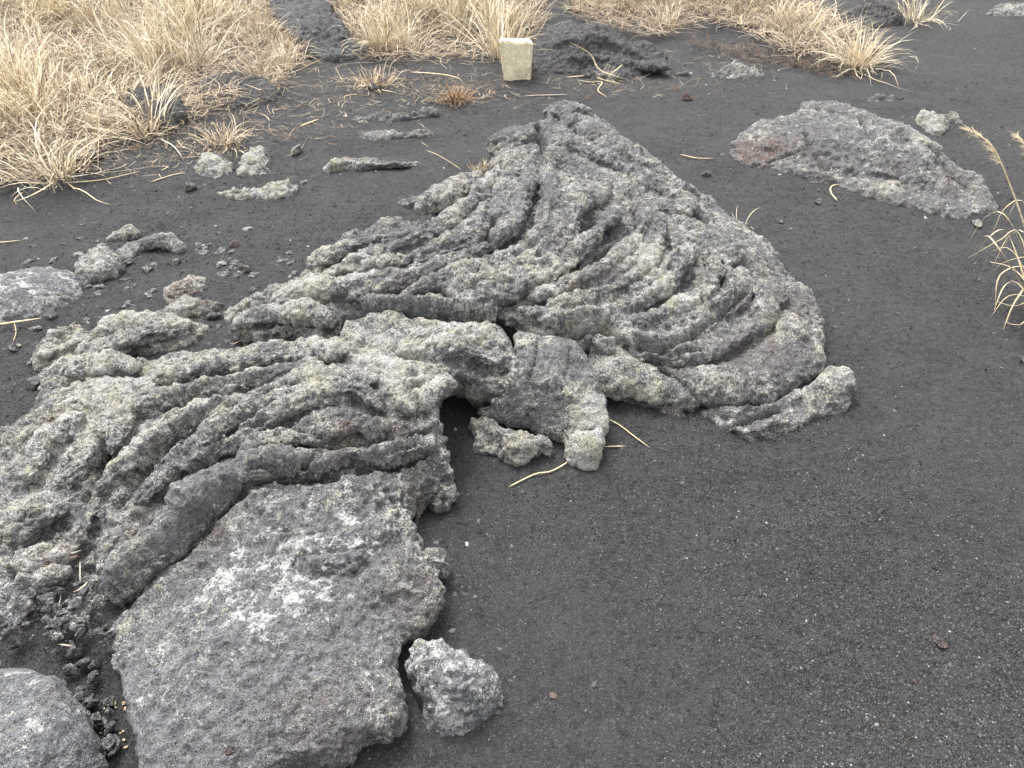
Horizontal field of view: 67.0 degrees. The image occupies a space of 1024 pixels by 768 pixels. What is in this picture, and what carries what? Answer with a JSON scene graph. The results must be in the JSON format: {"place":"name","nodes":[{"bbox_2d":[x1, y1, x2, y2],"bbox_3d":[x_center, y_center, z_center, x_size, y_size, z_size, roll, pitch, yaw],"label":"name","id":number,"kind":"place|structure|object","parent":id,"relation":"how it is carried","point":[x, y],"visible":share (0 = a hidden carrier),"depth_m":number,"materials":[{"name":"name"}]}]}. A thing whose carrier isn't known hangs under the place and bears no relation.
{"place":"outdoors","nodes":[
{"label":"outdoors","id":0,"kind":"place"},
{"bbox_2d":[0,0,321,188],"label":"dry grass","id":1,"kind":"structure","parent":0,"point":[187,18],"depth_m":4.42,"materials":[{"name":"plant"}]},
{"bbox_2d":[326,0,562,65],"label":"dry grass","id":2,"kind":"structure","parent":0,"point":[405,22],"depth_m":5.01,"materials":[{"name":"plant"}]},
{"bbox_2d":[0,0,1023,767],"bbox_3d":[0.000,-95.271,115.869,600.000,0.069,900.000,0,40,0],"label":"ground","id":3,"kind":"structure","parent":0,"point":[946,58],"depth_m":2.23,"materials":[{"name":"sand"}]},
{"bbox_2d":[0,628,13,640],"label":"rubble stone","id":4,"kind":"object","parent":3,"relation":"on","point":[5,634],"visible":1,"depth_m":1.60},
{"bbox_2d":[6,639,15,649],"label":"rubble stone","id":5,"kind":"object","parent":3,"relation":"on","point":[9,644],"visible":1,"depth_m":1.61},
{"bbox_2d":[8,343,18,350],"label":"loose stone","id":6,"kind":"object","parent":3,"relation":"on","point":[12,347],"visible":1,"depth_m":2.45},
{"bbox_2d":[7,614,22,630],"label":"rubble stone","id":7,"kind":"object","parent":3,"relation":"on","point":[14,621],"visible":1,"depth_m":1.62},
{"bbox_2d":[13,641,23,647],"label":"rubble stone","id":8,"kind":"object","parent":3,"relation":"on","point":[18,644],"visible":1,"depth_m":1.61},
{"bbox_2d":[0,318,39,324],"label":"straw","id":9,"kind":"object","parent":3,"relation":"on","point":[17,321],"visible":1,"depth_m":2.53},
{"bbox_2d":[25,375,40,390],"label":"loose stone","id":10,"kind":"object","parent":3,"relation":"on","point":[32,383],"visible":0.76,"depth_m":2.32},
{"bbox_2d":[28,325,41,330],"bbox_3d":[-1.567,-0.182,2.540,0.044,0.018,0.029,-13,42,-15],"label":"loose chip","id":11,"kind":"object","parent":3,"relation":"on","point":[36,328],"visible":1,"depth_m":2.53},
{"bbox_2d":[0,266,83,324],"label":"boulder","id":12,"kind":"object","parent":3,"relation":"on","point":[33,292],"visible":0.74,"depth_m":2.63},
{"bbox_2d":[46,311,58,318],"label":"loose stone","id":13,"kind":"object","parent":3,"relation":"on","point":[51,315],"visible":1,"depth_m":2.59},
{"bbox_2d":[0,668,109,767],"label":"boulder","id":14,"kind":"object","parent":3,"relation":"on","point":[46,721],"visible":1,"depth_m":1.41,"materials":[{"name":"stone"}]},
{"bbox_2d":[50,632,63,641],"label":"rubble stone","id":15,"kind":"object","parent":3,"relation":"on","point":[54,636],"visible":1,"depth_m":1.60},
{"bbox_2d":[50,617,63,625],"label":"rubble stone","id":16,"kind":"object","parent":3,"relation":"on","point":[58,619],"visible":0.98,"depth_m":1.63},
{"bbox_2d":[30,321,89,371],"bbox_3d":[-1.426,-0.094,2.465,0.147,0.168,0.213,20,44,22],"label":"lava rock","id":17,"kind":"object","parent":3,"relation":"on","point":[54,344],"visible":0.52,"depth_m":2.42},
{"bbox_2d":[56,608,67,616],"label":"rubble stone","id":18,"kind":"object","parent":3,"relation":"on","point":[61,612],"visible":0.98,"depth_m":1.64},
{"bbox_2d":[63,663,77,676],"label":"rubble stone","id":19,"kind":"object","parent":3,"relation":"on","point":[70,669],"visible":1,"depth_m":1.58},
{"bbox_2d":[65,647,83,658],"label":"rubble stone","id":20,"kind":"object","parent":3,"relation":"on","point":[78,652],"visible":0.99,"depth_m":1.61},
{"bbox_2d":[66,640,75,657],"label":"rubble stone","id":21,"kind":"object","parent":20,"relation":"on","point":[70,650],"visible":0.97,"depth_m":1.61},
{"bbox_2d":[67,596,82,611],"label":"rubble stone","id":22,"kind":"object","parent":3,"relation":"on","point":[75,603],"visible":1,"depth_m":1.65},
{"bbox_2d":[69,624,84,631],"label":"rubble stone","id":23,"kind":"object","parent":3,"relation":"on","point":[74,628],"visible":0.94,"depth_m":1.61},
{"bbox_2d":[74,691,83,700],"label":"rubble stone","id":24,"kind":"object","parent":3,"relation":"on","point":[78,696],"visible":0.77,"depth_m":1.54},
{"bbox_2d":[74,628,84,637],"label":"rubble stone","id":25,"kind":"object","parent":3,"relation":"on","point":[79,632],"visible":1,"depth_m":1.61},
{"bbox_2d":[74,685,88,693],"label":"rubble stone","id":26,"kind":"object","parent":3,"relation":"on","point":[84,689],"visible":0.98,"depth_m":1.56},
{"bbox_2d":[74,658,89,667],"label":"rubble stone","id":27,"kind":"object","parent":3,"relation":"on","point":[84,662],"visible":1,"depth_m":1.59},
{"bbox_2d":[0,83,164,203],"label":"grass tuft","id":28,"kind":"object","parent":3,"relation":"on","point":[60,162],"visible":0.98,"depth_m":3.37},
{"bbox_2d":[75,615,89,627],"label":"rubble stone","id":29,"kind":"object","parent":3,"relation":"on","point":[84,620],"visible":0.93,"depth_m":1.64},
{"bbox_2d":[78,585,88,594],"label":"rubble stone","id":30,"kind":"object","parent":3,"relation":"on","point":[85,590],"visible":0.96,"depth_m":1.68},
{"bbox_2d":[86,676,96,684],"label":"rubble stone","id":31,"kind":"object","parent":3,"relation":"on","point":[92,680],"visible":1,"depth_m":1.56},
{"bbox_2d":[84,697,99,705],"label":"rubble stone","id":32,"kind":"object","parent":3,"relation":"on","point":[94,700],"visible":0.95,"depth_m":1.54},
{"bbox_2d":[87,150,102,160],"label":"loose stone","id":33,"kind":"object","parent":3,"relation":"on","point":[99,156],"visible":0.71,"depth_m":3.55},
{"bbox_2d":[90,661,99,670],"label":"rubble stone","id":34,"kind":"object","parent":3,"relation":"on","point":[95,665],"visible":0.98,"depth_m":1.59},
{"bbox_2d":[90,712,101,724],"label":"rubble stone","id":35,"kind":"object","parent":3,"relation":"on","point":[95,717],"visible":0.72,"depth_m":1.50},
{"bbox_2d":[90,597,101,606],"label":"rubble stone","id":36,"kind":"object","parent":3,"relation":"on","point":[95,602],"visible":1,"depth_m":1.66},
{"bbox_2d":[73,243,125,284],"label":"lava outcrop","id":37,"kind":"object","parent":3,"relation":"on","point":[100,262],"visible":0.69,"depth_m":2.79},
{"bbox_2d":[95,717,106,725],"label":"rubble stone","id":38,"kind":"object","parent":3,"relation":"on","point":[103,721],"visible":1,"depth_m":1.51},
{"bbox_2d":[65,171,138,182],"bbox_3d":[-1.818,-0.911,3.423,0.332,0.013,0.023,-11,41,-13],"label":"straw","id":39,"kind":"object","parent":3,"relation":"on","point":[101,179],"visible":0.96,"depth_m":3.42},
{"bbox_2d":[102,696,114,706],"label":"rubble stone","id":40,"kind":"object","parent":3,"relation":"on","point":[107,700],"visible":1,"depth_m":1.54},
{"bbox_2d":[104,707,114,715],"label":"rubble stone","id":41,"kind":"object","parent":3,"relation":"on","point":[109,711],"visible":1,"depth_m":1.52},
{"bbox_2d":[104,721,116,736],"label":"rubble stone","id":42,"kind":"object","parent":3,"relation":"on","point":[110,729],"visible":0.94,"depth_m":1.50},
{"bbox_2d":[107,734,119,752],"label":"rubble stone","id":43,"kind":"object","parent":3,"relation":"on","point":[117,738],"visible":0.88,"depth_m":1.48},
{"bbox_2d":[103,736,115,751],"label":"rubble stone","id":44,"kind":"object","parent":43,"relation":"on","point":[109,743],"visible":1,"depth_m":1.47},
{"bbox_2d":[106,224,140,241],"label":"lava outcrop","id":45,"kind":"object","parent":3,"relation":"on","point":[130,232],"visible":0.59,"depth_m":3.01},
{"bbox_2d":[123,258,133,265],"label":"loose stone","id":46,"kind":"object","parent":3,"relation":"on","point":[128,261],"visible":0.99,"depth_m":2.87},
{"bbox_2d":[72,70,198,156],"bbox_3d":[-1.812,-1.353,3.707,0.656,0.299,0.661,0,40,0],"label":"grass tuft","id":47,"kind":"object","parent":3,"relation":"on","point":[148,119],"visible":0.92,"depth_m":3.76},
{"bbox_2d":[74,309,208,355],"bbox_3d":[-1.178,-0.130,2.499,0.377,0.182,0.241,0,40,0],"label":"lava rock","id":48,"kind":"object","parent":3,"relation":"on","point":[146,332],"visible":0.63,"depth_m":2.44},
{"bbox_2d":[141,265,152,272],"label":"loose stone","id":49,"kind":"object","parent":3,"relation":"on","point":[147,268],"visible":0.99,"depth_m":2.83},
{"bbox_2d":[115,232,186,260],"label":"lava outcrop","id":50,"kind":"object","parent":3,"relation":"on","point":[171,242],"visible":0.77,"depth_m":2.93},
{"bbox_2d":[118,84,187,132],"bbox_3d":[-1.851,-1.383,3.980,0.347,0.212,0.548,-15,42,-17],"label":"lava outcrop","id":51,"kind":"object","parent":3,"relation":"on","point":[179,116],"visible":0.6,"depth_m":3.86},
{"bbox_2d":[170,258,180,265],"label":"loose stone","id":52,"kind":"object","parent":3,"relation":"on","point":[175,262],"visible":1,"depth_m":2.87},
{"bbox_2d":[163,274,206,303],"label":"rock","id":53,"kind":"object","parent":3,"relation":"on","point":[189,285],"visible":0.46,"depth_m":2.69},
{"bbox_2d":[155,294,224,318],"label":"rock","id":54,"kind":"object","parent":3,"relation":"on","point":[185,306],"visible":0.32,"depth_m":2.61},
{"bbox_2d":[185,181,196,191],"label":"loose stone","id":55,"kind":"object","parent":3,"relation":"on","point":[189,186],"visible":1,"depth_m":3.31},
{"bbox_2d":[194,127,205,137],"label":"loose stone","id":56,"kind":"object","parent":3,"relation":"on","point":[197,132],"visible":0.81,"depth_m":3.73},
{"bbox_2d":[198,250,209,255],"bbox_3d":[-1.167,-0.495,2.922,0.051,0.014,0.035,6,40,7],"label":"loose chip","id":57,"kind":"object","parent":3,"relation":"on","point":[204,252],"visible":1,"depth_m":2.92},
{"bbox_2d":[205,312,222,318],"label":"loose stone","id":58,"kind":"object","parent":3,"relation":"on","point":[213,315],"visible":1,"depth_m":2.58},
{"bbox_2d":[193,151,235,178],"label":"lava outcrop","id":59,"kind":"object","parent":3,"relation":"on","point":[214,164],"visible":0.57,"depth_m":3.42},
{"bbox_2d":[214,247,225,253],"bbox_3d":[-1.102,-0.503,2.924,0.036,0.014,0.052,13,42,15],"label":"loose chip","id":60,"kind":"object","parent":3,"relation":"on","point":[221,250],"visible":1,"depth_m":2.92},
{"bbox_2d":[217,271,230,276],"bbox_3d":[-1.046,-0.397,2.800,0.052,0.014,0.036,2,40,2],"label":"loose chip","id":61,"kind":"object","parent":3,"relation":"on","point":[224,273],"visible":1,"depth_m":2.80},
{"bbox_2d":[174,115,288,157],"bbox_3d":[-1.338,-1.174,3.612,0.571,0.148,0.456,0,40,0],"label":"grass tuft","id":62,"kind":"object","parent":3,"relation":"on","point":[225,139],"visible":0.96,"depth_m":3.67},
{"bbox_2d":[229,240,239,247],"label":"loose stone","id":63,"kind":"object","parent":3,"relation":"on","point":[234,244],"visible":1,"depth_m":2.95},
{"bbox_2d":[193,70,283,109],"bbox_3d":[-1.492,-1.542,4.191,0.517,0.183,0.458,0,40,0],"label":"lava outcrop","id":64,"kind":"object","parent":3,"relation":"on","point":[252,80],"visible":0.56,"depth_m":4.14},
{"bbox_2d":[238,264,250,272],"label":"loose stone","id":65,"kind":"object","parent":3,"relation":"on","point":[243,267],"visible":1,"depth_m":2.83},
{"bbox_2d":[236,145,270,176],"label":"lava outcrop","id":66,"kind":"object","parent":3,"relation":"on","point":[255,160],"visible":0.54,"depth_m":3.44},
{"bbox_2d":[217,178,298,200],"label":"lava outcrop","id":67,"kind":"object","parent":3,"relation":"on","point":[285,189],"visible":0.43,"depth_m":3.27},
{"bbox_2d":[0,310,518,767],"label":"lava flow","id":68,"kind":"object","parent":3,"relation":"on","point":[237,526],"visible":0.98,"depth_m":1.76,"materials":[{"name":"stone"}]},
{"bbox_2d":[40,606,48,613],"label":"rubble stone","id":69,"kind":"object","parent":68,"relation":"on","point":[44,609],"visible":1,"depth_m":1.65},
{"bbox_2d":[40,592,56,601],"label":"rubble stone","id":70,"kind":"object","parent":68,"relation":"on","point":[52,594],"visible":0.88,"depth_m":1.67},
{"bbox_2d":[54,587,65,594],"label":"rubble stone","id":71,"kind":"object","parent":68,"relation":"on","point":[58,590],"visible":0.94,"depth_m":1.70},
{"bbox_2d":[60,599,70,607],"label":"rubble stone","id":72,"kind":"object","parent":68,"relation":"on","point":[65,603],"visible":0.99,"depth_m":1.67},
{"bbox_2d":[93,627,107,638],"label":"rubble stone","id":73,"kind":"object","parent":68,"relation":"on","point":[99,632],"visible":1,"depth_m":1.60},
{"bbox_2d":[101,623,110,631],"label":"rubble stone","id":74,"kind":"object","parent":68,"relation":"on","point":[106,627],"visible":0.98,"depth_m":1.61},
{"bbox_2d":[224,746,235,755],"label":"loose stone","id":75,"kind":"object","parent":68,"relation":"on","point":[230,750],"visible":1,"depth_m":1.36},
{"label":"rubble stone","id":76,"kind":"object","parent":68,"relation":"on","visible":0},
{"bbox_2d":[45,597,54,613],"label":"rubble stone","id":77,"kind":"object","parent":76,"relation":"on","point":[50,603],"visible":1,"depth_m":1.66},
{"bbox_2d":[290,144,301,155],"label":"loose stone","id":78,"kind":"object","parent":3,"relation":"on","point":[296,149],"visible":0.99,"depth_m":3.61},
{"bbox_2d":[265,0,374,62],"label":"lava outcrop","id":79,"kind":"object","parent":3,"relation":"on","point":[320,16],"visible":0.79,"depth_m":4.82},
{"bbox_2d":[328,60,409,96],"bbox_3d":[-0.770,-1.742,4.306,0.564,0.128,0.472,-29,48,-30],"label":"grass tuft","id":80,"kind":"object","parent":3,"relation":"on","point":[375,81],"visible":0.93,"depth_m":4.31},
{"bbox_2d":[322,157,418,172],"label":"lava outcrop","id":81,"kind":"object","parent":3,"relation":"on","point":[334,164],"visible":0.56,"depth_m":3.46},
{"bbox_2d":[368,83,377,90],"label":"loose stone","id":82,"kind":"object","parent":3,"relation":"on","point":[373,86],"visible":0.93,"depth_m":4.25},
{"bbox_2d":[349,107,438,123],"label":"lava outcrop","id":83,"kind":"object","parent":3,"relation":"on","point":[422,113],"visible":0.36,"depth_m":3.94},
{"bbox_2d":[359,129,432,140],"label":"lava outcrop","id":84,"kind":"object","parent":3,"relation":"on","point":[377,135],"visible":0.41,"depth_m":3.76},
{"bbox_2d":[0,42,900,185],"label":"plant litter","id":85,"kind":"object","parent":3,"relation":"on","point":[129,148],"visible":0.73,"depth_m":4.07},
{"bbox_2d":[404,637,503,736],"bbox_3d":[-0.114,0.622,1.567,0.178,0.226,0.196,-12,41,-13],"label":"boulder","id":86,"kind":"object","parent":3,"relation":"on","point":[459,692],"visible":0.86,"depth_m":1.50,"materials":[{"name":"stone"}]},
{"bbox_2d":[429,77,481,108],"bbox_3d":[-0.313,-1.542,4.093,0.332,0.093,0.336,9,41,11],"label":"grass tuft","id":87,"kind":"object","parent":3,"relation":"on","point":[457,97],"visible":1,"depth_m":4.14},
{"bbox_2d":[432,0,557,61],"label":"grass tuft","id":88,"kind":"object","parent":3,"relation":"on","point":[497,45],"visible":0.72,"depth_m":4.59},
{"bbox_2d":[0,0,1020,767],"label":"cinder clods","id":89,"kind":"object","parent":3,"relation":"on","point":[452,630],"visible":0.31,"depth_m":2.93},
{"bbox_2d":[468,416,553,466],"bbox_3d":[-0.015,0.191,2.115,0.259,0.178,0.108,16,43,19],"label":"lava rubble","id":90,"kind":"object","parent":3,"relation":"on","point":[491,436],"visible":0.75,"depth_m":2.07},
{"bbox_2d":[499,38,532,80],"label":"marker stone","id":91,"kind":"object","parent":3,"relation":"on","point":[516,58],"visible":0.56,"depth_m":4.30,"materials":[{"name":"stone"}]},
{"bbox_2d":[223,100,825,407],"bbox_3d":[0.289,-0.419,2.643,1.629,0.468,1.925,26,46,27],"label":"lava mound","id":92,"kind":"object","parent":3,"relation":"on","point":[583,226],"visible":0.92,"depth_m":2.40,"materials":[{"name":"stone"}]},
{"bbox_2d":[414,170,483,215],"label":"lava block","id":93,"kind":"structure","parent":92,"relation":"on","point":[442,195],"depth_m":2.69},
{"bbox_2d":[468,158,498,170],"bbox_3d":[-0.108,-0.803,2.853,0.126,0.063,0.168,0,40,0],"label":"grass tuft","id":94,"kind":"object","parent":92,"relation":"on","point":[473,167],"visible":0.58,"depth_m":2.87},
{"bbox_2d":[510,462,567,485],"bbox_3d":[0.087,0.231,2.035,0.218,0.012,0.021,-21,44,-23],"label":"straw","id":95,"kind":"object","parent":3,"relation":"on","point":[538,473],"visible":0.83,"depth_m":2.03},
{"bbox_2d":[478,331,609,443],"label":"lava block","id":96,"kind":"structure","parent":3,"relation":"on","point":[554,392],"depth_m":2.10,"materials":[{"name":"stone"}]},
{"bbox_2d":[564,427,605,470],"bbox_3d":[0.195,0.177,2.064,0.111,0.119,0.101,0,40,0],"label":"lava block","id":97,"kind":"object","parent":3,"relation":"on","point":[583,450],"depth_m":2.03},
{"bbox_2d":[532,20,690,81],"bbox_3d":[0.512,-1.868,4.483,0.919,0.306,0.672,31,49,32],"label":"lava outcrop","id":98,"kind":"object","parent":3,"relation":"on","point":[609,49],"visible":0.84,"depth_m":4.47,"materials":[{"name":"stone"}]},
{"bbox_2d":[572,43,622,78],"bbox_3d":[0.483,-1.829,4.343,0.315,0.180,0.082,7,41,9],"label":"twig","id":99,"kind":"object","parent":98,"relation":"on","point":[595,62],"visible":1,"depth_m":4.36,"materials":[{"name":"plant"}]},
{"bbox_2d":[588,345,700,411],"bbox_3d":[0.355,0.002,2.213,0.354,0.146,0.158,23,45,25],"label":"lava ledge","id":100,"kind":"object","parent":3,"relation":"on","point":[621,373],"visible":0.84,"depth_m":2.19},
{"bbox_2d":[622,397,685,417],"bbox_3d":[0.406,0.080,2.233,0.202,0.080,0.041,14,42,16],"label":"lava crust","id":101,"kind":"object","parent":3,"relation":"on","point":[671,410],"visible":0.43,"depth_m":2.21},
{"bbox_2d":[682,92,692,100],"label":"loose stone","id":102,"kind":"object","parent":3,"relation":"on","point":[686,96],"visible":1,"depth_m":4.13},
{"bbox_2d":[711,59,764,78],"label":"lava outcrop","id":103,"kind":"object","parent":3,"relation":"on","point":[736,69],"visible":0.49,"depth_m":4.40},
{"bbox_2d":[682,31,864,80],"bbox_3d":[1.546,-2.012,4.671,1.188,0.071,0.551,24,45,26],"label":"dead moss","id":104,"kind":"object","parent":3,"relation":"on","point":[774,58],"visible":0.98,"depth_m":4.65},
{"bbox_2d":[701,365,857,441],"bbox_3d":[0.788,0.094,2.234,0.505,0.198,0.178,-13,42,-15],"label":"lava crust","id":105,"kind":"object","parent":3,"relation":"on","point":[830,390],"visible":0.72,"depth_m":2.19},
{"bbox_2d":[798,6,917,87],"bbox_3d":[2.036,-1.979,4.462,0.710,0.288,0.684,17,43,19],"label":"grass tuft","id":106,"kind":"object","parent":3,"relation":"on","point":[857,59],"visible":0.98,"depth_m":4.52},
{"bbox_2d":[728,100,997,219],"bbox_3d":[1.548,-0.980,3.462,0.863,0.249,1.174,-22,45,-24],"label":"lava outcrop","id":107,"kind":"object","parent":3,"relation":"on","point":[866,153],"visible":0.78,"depth_m":3.42,"materials":[{"name":"stone"}]},
{"bbox_2d":[834,0,902,27],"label":"lava outcrop","id":108,"kind":"object","parent":3,"relation":"on","point":[877,14],"visible":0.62,"depth_m":5.28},
{"bbox_2d":[867,93,903,101],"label":"lava outcrop","id":109,"kind":"object","parent":3,"relation":"on","point":[877,97],"visible":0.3,"depth_m":4.10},
{"bbox_2d":[875,0,964,29],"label":"grass tuft","id":110,"kind":"object","parent":3,"relation":"on","point":[909,14],"visible":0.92,"depth_m":5.27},
{"bbox_2d":[915,109,962,135],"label":"lava outcrop","id":111,"kind":"object","parent":3,"relation":"on","point":[932,122],"visible":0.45,"depth_m":3.83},
{"bbox_2d":[933,635,947,647],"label":"loose stone","id":112,"kind":"object","parent":3,"relation":"on","point":[939,642],"visible":1,"depth_m":1.68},
{"bbox_2d":[972,219,981,226],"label":"loose stone","id":113,"kind":"object","parent":3,"relation":"on","point":[976,222],"visible":0.99,"depth_m":3.06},
{"bbox_2d":[959,125,1023,328],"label":"reed clump","id":114,"kind":"object","parent":3,"relation":"on","point":[1015,200],"visible":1,"depth_m":2.53,"materials":[{"name":"plant"}]},
{"bbox_2d":[985,1,1023,16],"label":"lava outcrop","id":115,"kind":"object","parent":3,"relation":"on","point":[1014,8],"visible":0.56,"depth_m":5.39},
{"label":"rubble stone","id":116,"kind":"object","parent":3,"relation":"on","visible":0},
{"bbox_2d":[42,615,51,625],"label":"rubble stone","id":117,"kind":"object","parent":116,"relation":"on","point":[47,619],"visible":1,"depth_m":1.62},
{"bbox_2d":[552,0,910,70],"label":"dry grass","id":118,"kind":"structure","parent":0,"point":[779,15],"depth_m":5.16,"materials":[{"name":"plant"}]},
{"label":"rubble stone","id":119,"kind":"object","parent":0,"visible":0},
{"bbox_2d":[90,580,98,589],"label":"rubble stone","id":120,"kind":"object","parent":119,"relation":"on","point":[94,584],"visible":1,"depth_m":1.69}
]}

